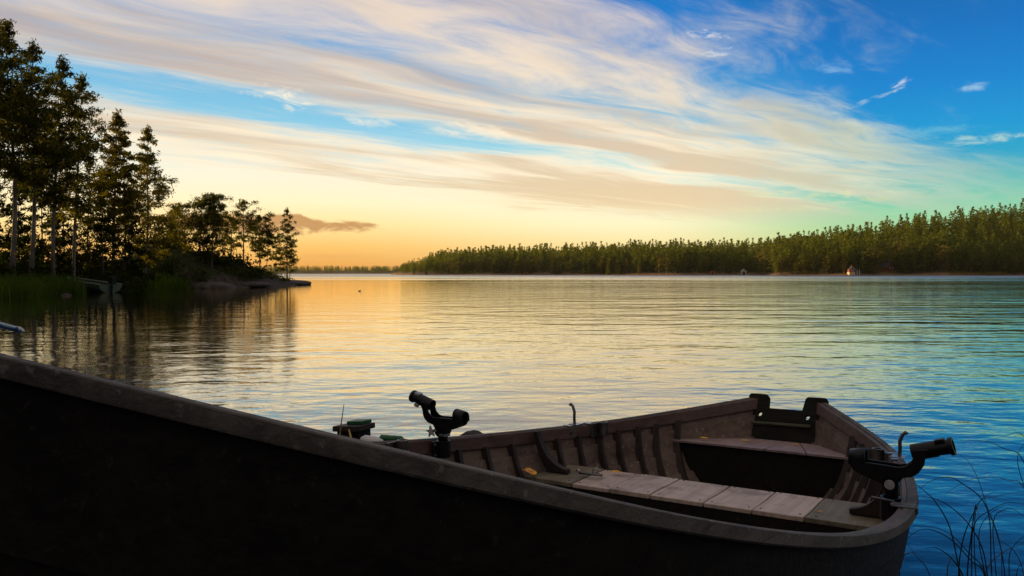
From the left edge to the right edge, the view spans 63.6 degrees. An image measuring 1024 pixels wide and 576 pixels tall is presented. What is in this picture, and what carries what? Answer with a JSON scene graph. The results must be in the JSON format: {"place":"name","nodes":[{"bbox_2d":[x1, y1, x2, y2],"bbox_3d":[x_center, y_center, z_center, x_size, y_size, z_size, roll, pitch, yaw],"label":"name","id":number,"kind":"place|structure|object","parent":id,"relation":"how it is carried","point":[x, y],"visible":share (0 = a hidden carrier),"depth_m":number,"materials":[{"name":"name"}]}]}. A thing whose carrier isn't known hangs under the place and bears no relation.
{"place":"outdoors","nodes":[
{"label":"outdoors","id":0,"kind":"place"},
{"bbox_2d":[80,239,295,288],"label":"headland","id":1,"kind":"structure","parent":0,"point":[221,276],"depth_m":65.77,"materials":[{"name":"green plant"}]},
{"bbox_2d":[0,176,28,265],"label":"spruce tree","id":2,"kind":"object","parent":1,"relation":"on","point":[6,211],"visible":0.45,"depth_m":50.06,"materials":[{"name":"green plant"}]},
{"bbox_2d":[0,186,41,263],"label":"spruce tree","id":3,"kind":"object","parent":1,"relation":"on","point":[24,228],"visible":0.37,"depth_m":53.80,"materials":[{"name":"green plant"}]},
{"bbox_2d":[0,20,42,171],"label":"pine tree","id":4,"kind":"object","parent":1,"relation":"on","point":[2,106],"visible":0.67,"depth_m":43.14,"materials":[{"name":"green plant"}]},
{"bbox_2d":[0,18,69,275],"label":"pine tree","id":5,"kind":"object","parent":1,"relation":"on","point":[14,172],"visible":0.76,"depth_m":43.86,"materials":[{"name":"green plant"}]},
{"bbox_2d":[0,38,75,276],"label":"pine tree","id":6,"kind":"object","parent":1,"relation":"on","point":[33,182],"visible":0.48,"depth_m":45.97,"materials":[{"name":"green plant"}]},
{"bbox_2d":[17,176,62,261],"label":"spruce tree","id":7,"kind":"object","parent":1,"relation":"on","point":[42,241],"visible":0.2,"depth_m":55.57,"materials":[{"name":"green plant"}]},
{"bbox_2d":[1,54,103,278],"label":"pine tree","id":8,"kind":"object","parent":1,"relation":"on","point":[68,98],"visible":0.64,"depth_m":47.68,"materials":[{"name":"green plant"}]},
{"bbox_2d":[37,193,100,277],"bbox_3d":[-29.134,-3.586,54.171,4.317,6.707,3.900,0,1,21],"label":"spruce tree","id":9,"kind":"object","parent":1,"relation":"on","point":[62,241],"visible":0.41,"depth_m":53.79,"materials":[{"name":"green plant"}]},
{"bbox_2d":[44,154,110,276],"bbox_3d":[-28.657,-4.452,55.443,3.804,9.387,6.277,0,1,12],"label":"spruce tree","id":10,"kind":"object","parent":1,"relation":"on","point":[88,243],"visible":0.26,"depth_m":55.63,"materials":[{"name":"green plant"}]},
{"bbox_2d":[38,72,127,280],"bbox_3d":[-26.122,-6.278,49.862,4.928,13.696,5.114,0,1,0],"label":"pine tree","id":11,"kind":"object","parent":1,"relation":"on","point":[93,144],"visible":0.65,"depth_m":49.82,"materials":[{"name":"green plant"}]},
{"bbox_2d":[66,192,146,291],"bbox_3d":[-25.546,-2.449,51.563,4.824,7.236,4.117,0,1,0],"label":"spruce tree","id":12,"kind":"object","parent":1,"relation":"on","point":[116,269],"visible":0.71,"depth_m":51.83,"materials":[{"name":"green plant"}]},
{"bbox_2d":[81,108,151,276],"bbox_3d":[-25.401,-5.460,53.518,3.905,12.186,4.908,0,1,0],"label":"pine tree","id":13,"kind":"object","parent":1,"relation":"on","point":[126,202],"visible":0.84,"depth_m":52.77,"materials":[{"name":"green plant"}]},
{"bbox_2d":[112,129,140,280],"bbox_3d":[-26.009,-5.113,54.919,2.504,10.886,2.148,0,1,-15],"label":"pine tree","id":14,"kind":"object","parent":1,"relation":"on","point":[129,152],"visible":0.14,"depth_m":54.92,"materials":[{"name":"green plant"}]},
{"bbox_2d":[108,196,158,289],"bbox_3d":[-25.237,-3.115,55.043,3.552,7.024,3.856,0,1,-24],"label":"spruce tree","id":15,"kind":"object","parent":1,"relation":"on","point":[128,246],"visible":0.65,"depth_m":54.76,"materials":[{"name":"green plant"}]},
{"bbox_2d":[0,227,280,286],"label":"undergrowth","id":16,"kind":"object","parent":1,"relation":"on","point":[41,267],"visible":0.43,"depth_m":61.10,"materials":[{"name":"green plant"}]},
{"bbox_2d":[110,124,194,275],"bbox_3d":[-24.735,-5.551,57.007,5.208,11.661,5.033,-1,1,-43],"label":"pine tree","id":17,"kind":"object","parent":1,"relation":"on","point":[161,189],"visible":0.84,"depth_m":56.78,"materials":[{"name":"green plant"}]},
{"bbox_2d":[164,201,206,246],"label":"pine tree","id":18,"kind":"object","parent":1,"relation":"on","point":[187,206],"visible":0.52,"depth_m":65.62,"materials":[{"name":"green plant"}]},
{"bbox_2d":[169,195,225,256],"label":"broadleaf tree","id":19,"kind":"object","parent":1,"relation":"on","point":[208,222],"visible":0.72,"depth_m":66.24,"materials":[{"name":"green plant"}]},
{"bbox_2d":[192,281,235,288],"bbox_3d":[-23.056,-0.020,63.588,3.705,1.002,2.968,0,1,0],"label":"granite rock","id":20,"kind":"object","parent":1,"relation":"on","point":[208,285],"visible":0.54,"depth_m":62.51,"materials":[{"name":"grey stone"}]},
{"bbox_2d":[183,192,246,268],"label":"broadleaf tree","id":21,"kind":"object","parent":1,"relation":"on","point":[215,200],"visible":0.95,"depth_m":66.37,"materials":[{"name":"green plant"}]},
{"bbox_2d":[155,234,294,281],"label":"shrubbery","id":22,"kind":"object","parent":1,"relation":"on","point":[282,278],"visible":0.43,"depth_m":67.52,"materials":[{"name":"green plant"}]},
{"bbox_2d":[209,216,242,253],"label":"broadleaf tree","id":23,"kind":"object","parent":1,"relation":"on","point":[235,245],"visible":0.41,"depth_m":70.89,"materials":[{"name":"green plant"}]},
{"bbox_2d":[216,210,235,253],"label":"pine tree","id":24,"kind":"object","parent":1,"relation":"on","point":[227,218],"visible":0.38,"depth_m":69.95,"materials":[{"name":"green plant"}]},
{"bbox_2d":[227,199,261,266],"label":"pine tree","id":25,"kind":"object","parent":1,"relation":"on","point":[242,203],"visible":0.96,"depth_m":69.80,"materials":[{"name":"green plant"}]},
{"bbox_2d":[240,281,270,286],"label":"granite rock","id":26,"kind":"object","parent":1,"relation":"on","point":[256,284],"visible":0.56,"depth_m":66.94,"materials":[{"name":"grey stone"}]},
{"bbox_2d":[244,210,280,274],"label":"broadleaf tree","id":27,"kind":"object","parent":1,"relation":"on","point":[260,241],"visible":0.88,"depth_m":72.71,"materials":[{"name":"green plant"}]},
{"bbox_2d":[254,232,275,278],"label":"broadleaf tree","id":28,"kind":"object","parent":1,"relation":"on","point":[271,258],"visible":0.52,"depth_m":73.95,"materials":[{"name":"green plant"}]},
{"bbox_2d":[270,234,285,278],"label":"pine tree","id":29,"kind":"object","parent":1,"relation":"on","point":[277,252],"visible":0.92,"depth_m":75.95,"materials":[{"name":"green plant"}]},
{"bbox_2d":[268,207,300,281],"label":"pine tree","id":30,"kind":"object","parent":1,"relation":"on","point":[287,252],"visible":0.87,"depth_m":79.85,"materials":[{"name":"green plant"}]},
{"bbox_2d":[285,236,294,280],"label":"pine tree","id":31,"kind":"object","parent":1,"relation":"on","point":[290,255],"visible":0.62,"depth_m":80.53,"materials":[{"name":"green plant"}]},
{"bbox_2d":[288,280,311,284],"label":"granite rock","id":32,"kind":"object","parent":1,"relation":"on","point":[299,282],"visible":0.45,"depth_m":80.73,"materials":[{"name":"grey stone"}]},
{"bbox_2d":[272,271,399,273],"bbox_3d":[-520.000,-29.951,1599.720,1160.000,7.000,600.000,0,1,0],"label":"shore","id":33,"kind":"structure","parent":0,"point":[344,272],"depth_m":1449.24,"materials":[{"name":"brown soil"}]},
{"bbox_2d":[258,265,416,272],"bbox_3d":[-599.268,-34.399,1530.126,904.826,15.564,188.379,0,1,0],"label":"distant forest","id":34,"kind":"object","parent":33,"relation":"on","point":[373,269],"visible":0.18,"depth_m":1488.07,"materials":[{"name":"green plant"}]},
{"bbox_2d":[0,274,1023,575],"bbox_3d":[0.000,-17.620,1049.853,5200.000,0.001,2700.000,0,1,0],"label":"lake","id":35,"kind":"structure","parent":0,"point":[916,358],"depth_m":11.97,"materials":[{"name":"blue liquid"}]},
{"bbox_2d":[0,322,23,332],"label":"mooring pole","id":36,"kind":"object","parent":35,"relation":"in","point":[13,328],"visible":1,"depth_m":4.90,"materials":[{"name":"metal"}]},
{"bbox_2d":[68,276,121,292],"bbox_3d":[-25.477,-0.306,49.908,4.570,1.032,1.530,5,3,30],"label":"motorboat","id":37,"kind":"object","parent":35,"relation":"on","point":[111,285],"visible":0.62,"depth_m":48.90,"materials":[{"name":"grey paint"}]},
{"bbox_2d":[0,272,195,298],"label":"reeds","id":38,"kind":"object","parent":35,"relation":"in","point":[17,288],"visible":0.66,"depth_m":43.95,"materials":[{"name":"green plant"}]},
{"bbox_2d":[339,405,343,434],"bbox_3d":[-0.658,0.817,3.135,0.044,0.755,0.005,0,1,0],"label":"dry stalk","id":39,"kind":"object","parent":35,"relation":"in","point":[341,421],"visible":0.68,"depth_m":3.13,"materials":[{"name":"brown plant"}]},
{"bbox_2d":[332,419,374,439],"bbox_3d":[-1.313,0.889,2.236,0.840,0.683,2.658,1,1,32],"label":"moored boat","id":40,"kind":"object","parent":35,"relation":"on","point":[359,428],"visible":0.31,"depth_m":3.28,"materials":[{"name":"black wood"}]},
{"bbox_2d":[348,429,382,441],"bbox_3d":[-0.593,0.578,3.183,0.076,0.049,0.256,-1,1,-43],"label":"fender","id":41,"kind":"object","parent":40,"relation":"hanging from","point":[368,438],"visible":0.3,"depth_m":3.12,"materials":[{"name":"white plastic"}]},
{"bbox_2d":[379,434,403,440],"bbox_3d":[-0.475,0.986,3.274,0.112,0.812,0.050,0,1,7],"label":"marker float","id":42,"kind":"object","parent":35,"relation":"in","point":[388,437],"visible":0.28,"depth_m":3.25,"materials":[{"name":"green paint"}]},
{"bbox_2d":[0,353,918,575],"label":"wooden rowboat","id":43,"kind":"object","parent":35,"relation":"on","point":[99,476],"visible":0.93,"depth_m":0.84,"materials":[{"name":"black wood"}]},
{"bbox_2d":[409,390,469,440],"bbox_3d":[-0.273,0.461,2.965,0.249,0.167,0.070,1,1,34],"label":"rod holder","id":44,"kind":"object","parent":43,"relation":"attached to","point":[444,426],"visible":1,"depth_m":2.95,"materials":[{"name":"black plastic"}]},
{"bbox_2d":[522,468,536,474],"bbox_3d":[0.067,0.718,3.226,0.080,0.008,0.039,20,20,-38],"label":"fallen leaf","id":45,"kind":"object","parent":43,"relation":"on","point":[531,471],"visible":1,"depth_m":3.23,"materials":[{"name":"orange plant"}]},
{"bbox_2d":[568,403,581,425],"bbox_3d":[0.267,0.550,3.543,0.054,0.114,0.045,1,1,34],"label":"oarlock pin","id":46,"kind":"object","parent":43,"relation":"attached to","point":[574,423],"visible":0.96,"depth_m":3.54,"materials":[{"name":"metal"}]},
{"bbox_2d":[890,431,908,458],"bbox_3d":[1.329,0.543,2.825,0.054,0.114,0.045,1,1,34],"label":"oarlock pin","id":47,"kind":"object","parent":43,"relation":"attached to","point":[900,439],"visible":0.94,"depth_m":2.82,"materials":[{"name":"metal"}]},
{"bbox_2d":[848,437,956,496],"bbox_3d":[0.998,0.454,2.115,0.249,0.167,0.054,1,1,34],"label":"rod holder","id":48,"kind":"object","parent":43,"relation":"attached to","point":[888,476],"visible":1,"depth_m":2.10,"materials":[{"name":"black plastic"}]},
{"bbox_2d":[460,430,482,435],"bbox_3d":[-0.275,1.108,5.521,0.236,0.313,0.178,0,1,0],"label":"granite rock","id":49,"kind":"object","parent":35,"relation":"in","point":[472,432],"visible":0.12,"depth_m":5.50,"materials":[{"name":"grey stone"}]},
{"bbox_2d":[899,476,1023,575],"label":"sedge clump","id":50,"kind":"object","parent":35,"relation":"on","point":[971,538],"visible":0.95,"depth_m":2.40,"materials":[{"name":"green plant"}]},
{"bbox_2d":[907,454,1023,575],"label":"sedge clump","id":51,"kind":"object","parent":35,"relation":"in","point":[983,569],"visible":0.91,"depth_m":2.74,"materials":[{"name":"green plant"}]},
{"bbox_2d":[950,432,1023,575],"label":"sedge clump","id":52,"kind":"object","parent":35,"relation":"in","point":[1004,479],"visible":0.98,"depth_m":2.90,"materials":[{"name":"green plant"}]},
{"bbox_2d":[0,0,1023,270],"label":"sky","id":53,"kind":"structure","parent":0,"point":[392,133],"materials":[{"name":"blue"}]},
{"bbox_2d":[576,468,602,475],"bbox_3d":[0.301,0.715,3.226,0.109,0.033,0.014,1,1,26],"label":"snap hook","id":54,"kind":"object","parent":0,"point":[592,473],"visible":1,"depth_m":3.22,"materials":[{"name":"metal"}]},
{"bbox_2d":[391,233,1023,275],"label":"wooded hill","id":55,"kind":"structure","parent":0,"point":[882,273],"depth_m":488.39,"materials":[{"name":"tree foliage"},{"name":"tree wood"}]},
{"bbox_2d":[497,252,505,272],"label":"spruce tree","id":56,"kind":"object","parent":55,"relation":"on","point":[499,258],"visible":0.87,"depth_m":550.34,"materials":[{"name":"green plant"}]},
{"bbox_2d":[512,260,519,271],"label":"birch tree","id":57,"kind":"object","parent":55,"relation":"on","point":[516,263],"visible":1,"depth_m":542.09,"materials":[{"name":"green plant"}]},
{"bbox_2d":[532,256,540,271],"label":"birch tree","id":58,"kind":"object","parent":55,"relation":"on","point":[537,257],"visible":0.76,"depth_m":540.58,"materials":[{"name":"green plant"}]},
{"bbox_2d":[535,256,542,272],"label":"pine tree","id":59,"kind":"object","parent":55,"relation":"on","point":[540,264],"visible":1,"depth_m":535.12,"materials":[{"name":"green plant"}]},
{"bbox_2d":[538,254,545,272],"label":"spruce tree","id":60,"kind":"object","parent":55,"relation":"on","point":[542,266],"visible":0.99,"depth_m":537.34,"materials":[{"name":"green plant"}]},
{"bbox_2d":[568,257,575,269],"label":"pine tree","id":61,"kind":"object","parent":55,"relation":"on","point":[571,263],"visible":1,"depth_m":522.66,"materials":[{"name":"green plant"}]},
{"bbox_2d":[580,256,586,273],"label":"spruce tree","id":62,"kind":"object","parent":55,"relation":"on","point":[583,264],"visible":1,"depth_m":519.17,"materials":[{"name":"green plant"}]},
{"bbox_2d":[585,253,595,272],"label":"spruce tree","id":63,"kind":"object","parent":55,"relation":"on","point":[591,263],"visible":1,"depth_m":517.62,"materials":[{"name":"green plant"}]},
{"bbox_2d":[597,259,604,271],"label":"birch tree","id":64,"kind":"object","parent":55,"relation":"on","point":[601,263],"visible":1,"depth_m":513.22,"materials":[{"name":"green plant"}]},
{"bbox_2d":[605,255,613,273],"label":"spruce tree","id":65,"kind":"object","parent":55,"relation":"on","point":[608,266],"visible":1,"depth_m":509.80,"materials":[{"name":"green plant"}]},
{"bbox_2d":[622,259,630,273],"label":"birch tree","id":66,"kind":"object","parent":55,"relation":"on","point":[627,264],"visible":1,"depth_m":505.51,"materials":[{"name":"green plant"}]},
{"bbox_2d":[655,258,663,271],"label":"birch tree","id":67,"kind":"object","parent":55,"relation":"on","point":[658,263],"visible":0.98,"depth_m":490.25,"materials":[{"name":"green plant"}]},
{"bbox_2d":[660,253,670,273],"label":"birch tree","id":68,"kind":"object","parent":55,"relation":"on","point":[666,262],"visible":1,"depth_m":487.25,"materials":[{"name":"green plant"}]},
{"bbox_2d":[671,252,681,272],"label":"spruce tree","id":69,"kind":"object","parent":55,"relation":"on","point":[673,270],"visible":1,"depth_m":484.63,"materials":[{"name":"green plant"}]},
{"bbox_2d":[683,251,695,271],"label":"spruce tree","id":70,"kind":"object","parent":55,"relation":"on","point":[688,263],"visible":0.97,"depth_m":490.45,"materials":[{"name":"green plant"}]},
{"bbox_2d":[686,254,694,272],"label":"spruce tree","id":71,"kind":"object","parent":55,"relation":"on","point":[691,264],"visible":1,"depth_m":490.33,"materials":[{"name":"green plant"}]},
{"bbox_2d":[400,198,1023,273],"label":"forest","id":72,"kind":"object","parent":55,"relation":"on","point":[995,236],"visible":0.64,"depth_m":508.07,"materials":[{"name":"green plant"}]},
{"bbox_2d":[723,250,728,272],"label":"spruce tree","id":73,"kind":"object","parent":55,"relation":"on","point":[726,263],"visible":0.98,"depth_m":507.35,"materials":[{"name":"green plant"}]},
{"bbox_2d":[754,248,771,274],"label":"birch tree","id":74,"kind":"object","parent":55,"relation":"on","point":[760,258],"visible":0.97,"depth_m":476.77,"materials":[{"name":"green plant"}]},
{"bbox_2d":[775,252,784,273],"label":"pine tree","id":75,"kind":"object","parent":55,"relation":"on","point":[781,260],"visible":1,"depth_m":448.99,"materials":[{"name":"green plant"}]},
{"bbox_2d":[786,248,793,265],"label":"pine tree","id":76,"kind":"object","parent":55,"relation":"on","point":[790,252],"visible":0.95,"depth_m":448.38,"materials":[{"name":"green plant"}]},
{"bbox_2d":[786,260,794,271],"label":"birch tree","id":77,"kind":"object","parent":55,"relation":"on","point":[790,263],"visible":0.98,"depth_m":446.05,"materials":[{"name":"green plant"}]},
{"bbox_2d":[794,253,804,268],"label":"pine tree","id":78,"kind":"object","parent":55,"relation":"on","point":[800,257],"visible":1,"depth_m":440.72,"materials":[{"name":"green plant"}]},
{"bbox_2d":[796,254,810,271],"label":"birch tree","id":79,"kind":"object","parent":55,"relation":"on","point":[803,257],"visible":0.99,"depth_m":439.20,"materials":[{"name":"green plant"}]},
{"bbox_2d":[798,255,810,273],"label":"spruce tree","id":80,"kind":"object","parent":55,"relation":"on","point":[805,268],"visible":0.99,"depth_m":440.61,"materials":[{"name":"green plant"}]},
{"bbox_2d":[820,255,833,273],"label":"birch tree","id":81,"kind":"object","parent":55,"relation":"on","point":[826,262],"visible":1,"depth_m":433.86,"materials":[{"name":"green plant"}]},
{"bbox_2d":[823,247,833,273],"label":"spruce tree","id":82,"kind":"object","parent":55,"relation":"on","point":[830,262],"visible":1,"depth_m":433.92,"materials":[{"name":"green plant"}]},
{"bbox_2d":[837,259,847,273],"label":"birch tree","id":83,"kind":"object","parent":55,"relation":"on","point":[842,264],"visible":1,"depth_m":429.53,"materials":[{"name":"green plant"}]},
{"bbox_2d":[847,265,859,274],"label":"red cottage","id":84,"kind":"structure","parent":55,"relation":"on","point":[851,270],"depth_m":424.19,"materials":[{"name":"wood"}]},
{"bbox_2d":[857,249,865,272],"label":"pine tree","id":85,"kind":"object","parent":55,"relation":"on","point":[860,257],"visible":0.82,"depth_m":432.46,"materials":[{"name":"green plant"}]},
{"bbox_2d":[858,252,868,267],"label":"pine tree","id":86,"kind":"object","parent":55,"relation":"on","point":[863,256],"visible":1,"depth_m":427.66,"materials":[{"name":"green plant"}]},
{"bbox_2d":[859,244,869,270],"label":"spruce tree","id":87,"kind":"object","parent":55,"relation":"on","point":[861,269],"visible":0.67,"depth_m":431.79,"materials":[{"name":"green plant"}]},
{"bbox_2d":[863,255,871,273],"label":"spruce tree","id":88,"kind":"object","parent":55,"relation":"on","point":[866,267],"visible":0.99,"depth_m":427.70,"materials":[{"name":"green plant"}]},
{"bbox_2d":[862,243,885,273],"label":"birch tree","id":89,"kind":"object","parent":55,"relation":"on","point":[875,256],"visible":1,"depth_m":426.57,"materials":[{"name":"green plant"}]},
{"bbox_2d":[870,254,878,274],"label":"spruce tree","id":90,"kind":"object","parent":55,"relation":"on","point":[874,271],"visible":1,"depth_m":426.67,"materials":[{"name":"green plant"}]},
{"bbox_2d":[878,261,894,270],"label":"cabin","id":91,"kind":"object","parent":55,"relation":"on","point":[889,265],"visible":0.86,"depth_m":436.18,"materials":[{"name":"wood"}]},
{"bbox_2d":[892,247,904,271],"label":"spruce tree","id":92,"kind":"object","parent":55,"relation":"on","point":[896,261],"visible":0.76,"depth_m":429.68,"materials":[{"name":"green plant"}]},
{"bbox_2d":[886,237,915,272],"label":"birch tree","id":93,"kind":"object","parent":55,"relation":"on","point":[898,246],"visible":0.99,"depth_m":426.53,"materials":[{"name":"green plant"}]},
{"bbox_2d":[896,247,909,272],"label":"spruce tree","id":94,"kind":"object","parent":55,"relation":"on","point":[902,268],"visible":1,"depth_m":425.44,"materials":[{"name":"green plant"}]},
{"bbox_2d":[906,251,914,273],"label":"spruce tree","id":95,"kind":"object","parent":55,"relation":"on","point":[910,265],"visible":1,"depth_m":424.74,"materials":[{"name":"green plant"}]},
{"bbox_2d":[910,251,925,272],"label":"spruce tree","id":96,"kind":"object","parent":55,"relation":"on","point":[920,269],"visible":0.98,"depth_m":423.96,"materials":[{"name":"green plant"}]},
{"bbox_2d":[920,243,930,270],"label":"pine tree","id":97,"kind":"object","parent":55,"relation":"on","point":[925,252],"visible":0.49,"depth_m":430.66,"materials":[{"name":"green plant"}]},
{"bbox_2d":[925,250,936,271],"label":"spruce tree","id":98,"kind":"object","parent":55,"relation":"on","point":[932,261],"visible":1,"depth_m":423.83,"materials":[{"name":"green plant"}]},
{"bbox_2d":[931,247,943,270],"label":"birch tree","id":99,"kind":"object","parent":55,"relation":"on","point":[938,255],"visible":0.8,"depth_m":428.45,"materials":[{"name":"green plant"}]},
{"bbox_2d":[934,244,954,271],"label":"birch tree","id":100,"kind":"object","parent":55,"relation":"on","point":[943,251],"visible":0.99,"depth_m":424.36,"materials":[{"name":"green plant"}]},
{"bbox_2d":[940,260,948,271],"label":"birch tree","id":101,"kind":"object","parent":55,"relation":"on","point":[946,261],"visible":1,"depth_m":422.68,"materials":[{"name":"green plant"}]},
{"bbox_2d":[949,271,1006,275],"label":"golden reeds","id":102,"kind":"object","parent":55,"relation":"on","point":[982,273],"visible":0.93,"depth_m":416.01,"materials":[{"name":"plant"}]},
{"bbox_2d":[975,246,990,272],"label":"spruce tree","id":103,"kind":"object","parent":55,"relation":"on","point":[987,270],"visible":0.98,"depth_m":421.67,"materials":[{"name":"green plant"}]},
{"bbox_2d":[992,249,1007,272],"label":"spruce tree","id":104,"kind":"object","parent":55,"relation":"on","point":[997,268],"visible":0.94,"depth_m":420.09,"materials":[{"name":"green plant"}]},
{"bbox_2d":[1008,251,1016,274],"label":"spruce tree","id":105,"kind":"object","parent":55,"relation":"on","point":[1012,265],"visible":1,"depth_m":420.59,"materials":[{"name":"green plant"}]},
{"bbox_2d":[1016,255,1022,273],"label":"spruce tree","id":106,"kind":"object","parent":55,"relation":"on","point":[1018,272],"visible":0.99,"depth_m":422.36,"materials":[{"name":"green plant"}]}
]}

